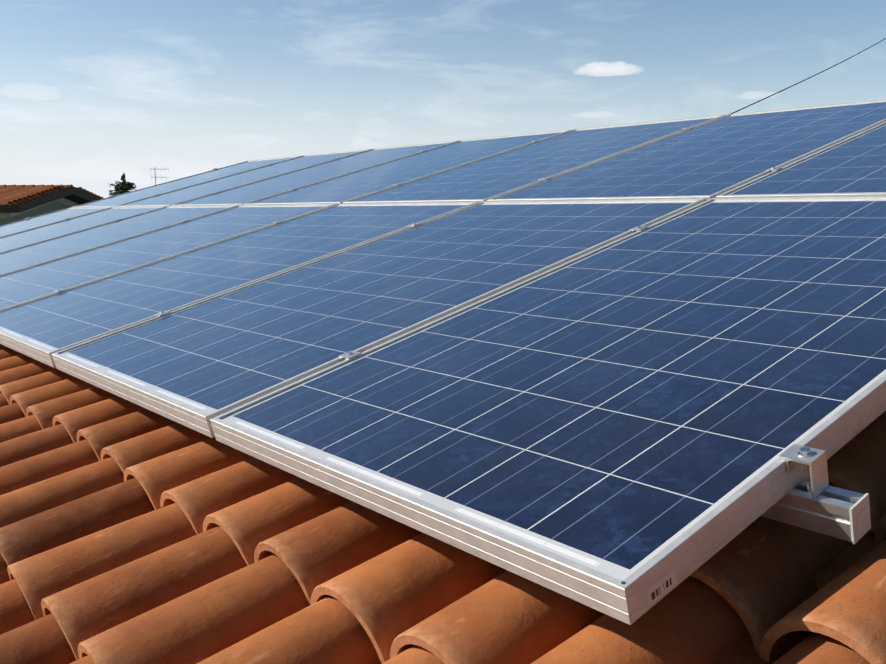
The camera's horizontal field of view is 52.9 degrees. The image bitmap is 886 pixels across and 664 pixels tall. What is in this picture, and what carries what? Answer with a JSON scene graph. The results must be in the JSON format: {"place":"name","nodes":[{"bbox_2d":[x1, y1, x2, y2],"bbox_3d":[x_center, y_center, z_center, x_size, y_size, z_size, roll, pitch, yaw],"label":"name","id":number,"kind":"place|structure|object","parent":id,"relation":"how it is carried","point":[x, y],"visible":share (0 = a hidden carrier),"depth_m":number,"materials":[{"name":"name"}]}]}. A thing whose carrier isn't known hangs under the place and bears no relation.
{"place":"outdoors","nodes":[
{"label":"outdoors","id":0,"kind":"place"},
{"bbox_2d":[0,201,69,225],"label":"neighbour walls","id":1,"kind":"structure","parent":0,"point":[49,208],"depth_m":32.43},
{"bbox_2d":[0,198,79,217],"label":"neighbour cornice","id":2,"kind":"structure","parent":1,"relation":"attached to","point":[65,201],"depth_m":33.62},
{"bbox_2d":[0,187,99,212],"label":"neighbour fascia","id":3,"kind":"structure","parent":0,"point":[75,195],"depth_m":32.17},
{"bbox_2d":[0,184,103,204],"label":"neighbour roof tiles","id":4,"kind":"object","parent":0,"point":[14,194],"visible":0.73,"depth_m":32.49,"materials":[{"name":"brown ceramic"}]},
{"bbox_2d":[0,0,885,197],"label":"sky","id":5,"kind":"structure","parent":0,"point":[93,93],"materials":[{"name":"blue"}]},
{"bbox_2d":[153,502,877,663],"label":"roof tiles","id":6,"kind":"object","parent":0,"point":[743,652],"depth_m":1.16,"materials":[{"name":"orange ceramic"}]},
{"label":"ground","id":7,"kind":"structure","parent":0,"visible":0},
{"bbox_2d":[108,173,136,195],"bbox_3d":[-14.084,-2.595,39.733,4.918,8.978,5.465,-6,10,-39],"label":"conifer","id":8,"kind":"object","parent":7,"relation":"on","point":[120,187],"depth_m":38.92,"materials":[{"name":"green plant"}]},
{"bbox_2d":[150,166,166,184],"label":"television antenna","id":9,"kind":"object","parent":7,"relation":"on","point":[156,175],"visible":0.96,"depth_m":45.08,"materials":[{"name":"metal"}]},
{"bbox_3d":[4.351,1.437,8.491,0.060,9.270,0.060,-6,10,-39],"label":"cable pole","id":10,"kind":"object","parent":7,"relation":"on","visible":0},
{"bbox_2d":[728,38,885,114],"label":"aerial cable","id":11,"kind":"object","parent":10,"relation":"attached to","point":[803,80],"visible":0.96,"depth_m":5.18,"materials":[{"name":"grey rubber"}]},
{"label":"house walls","id":12,"kind":"object","parent":7,"relation":"on","visible":0},
{"bbox_2d":[0,344,885,663],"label":"roof tile covers","id":13,"kind":"object","parent":12,"relation":"on","point":[232,556],"visible":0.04,"depth_m":1.30,"materials":[{"name":"orange ceramic"}]},
{"bbox_2d":[761,480,864,541],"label":"mounting rails","id":14,"kind":"object","parent":13,"relation":"on","point":[826,511],"visible":0.15,"depth_m":1.10,"materials":[{"name":"metal"}]},
{"bbox_2d":[25,127,828,498],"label":"panel clamps","id":15,"kind":"object","parent":14,"relation":"on","point":[817,469],"visible":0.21,"depth_m":1.10,"materials":[{"name":"metal"}]},
{"bbox_2d":[26,127,812,491],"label":"bolts","id":16,"kind":"object","parent":15,"relation":"attached to","point":[804,451],"visible":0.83,"depth_m":1.10,"materials":[{"name":"silver metal"}]},
{"bbox_2d":[0,99,885,624],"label":"solar panel frames","id":17,"kind":"structure","parent":14,"relation":"on","point":[708,537],"depth_m":1.43,"materials":[{"name":"silver metal"}]},
{"bbox_2d":[0,101,885,580],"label":"solar panels","id":18,"kind":"object","parent":17,"relation":"in","point":[624,409],"visible":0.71,"depth_m":2.03,"materials":[{"name":"blue glass"}]},
{"bbox_2d":[647,568,676,605],"bbox_3d":[0.237,0.275,0.962,0.050,0.020,0.001,-24,21,-35],"label":"barcode label","id":19,"kind":"object","parent":17,"relation":"attached to","point":[661,586],"visible":1,"depth_m":0.96,"materials":[{"name":"white paper"}]},
{"bbox_2d":[849,493,870,544],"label":"rail end caps","id":20,"kind":"object","parent":14,"relation":"attached to","point":[860,518],"visible":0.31,"depth_m":1.07,"materials":[{"name":"grey plastic"}]}
]}

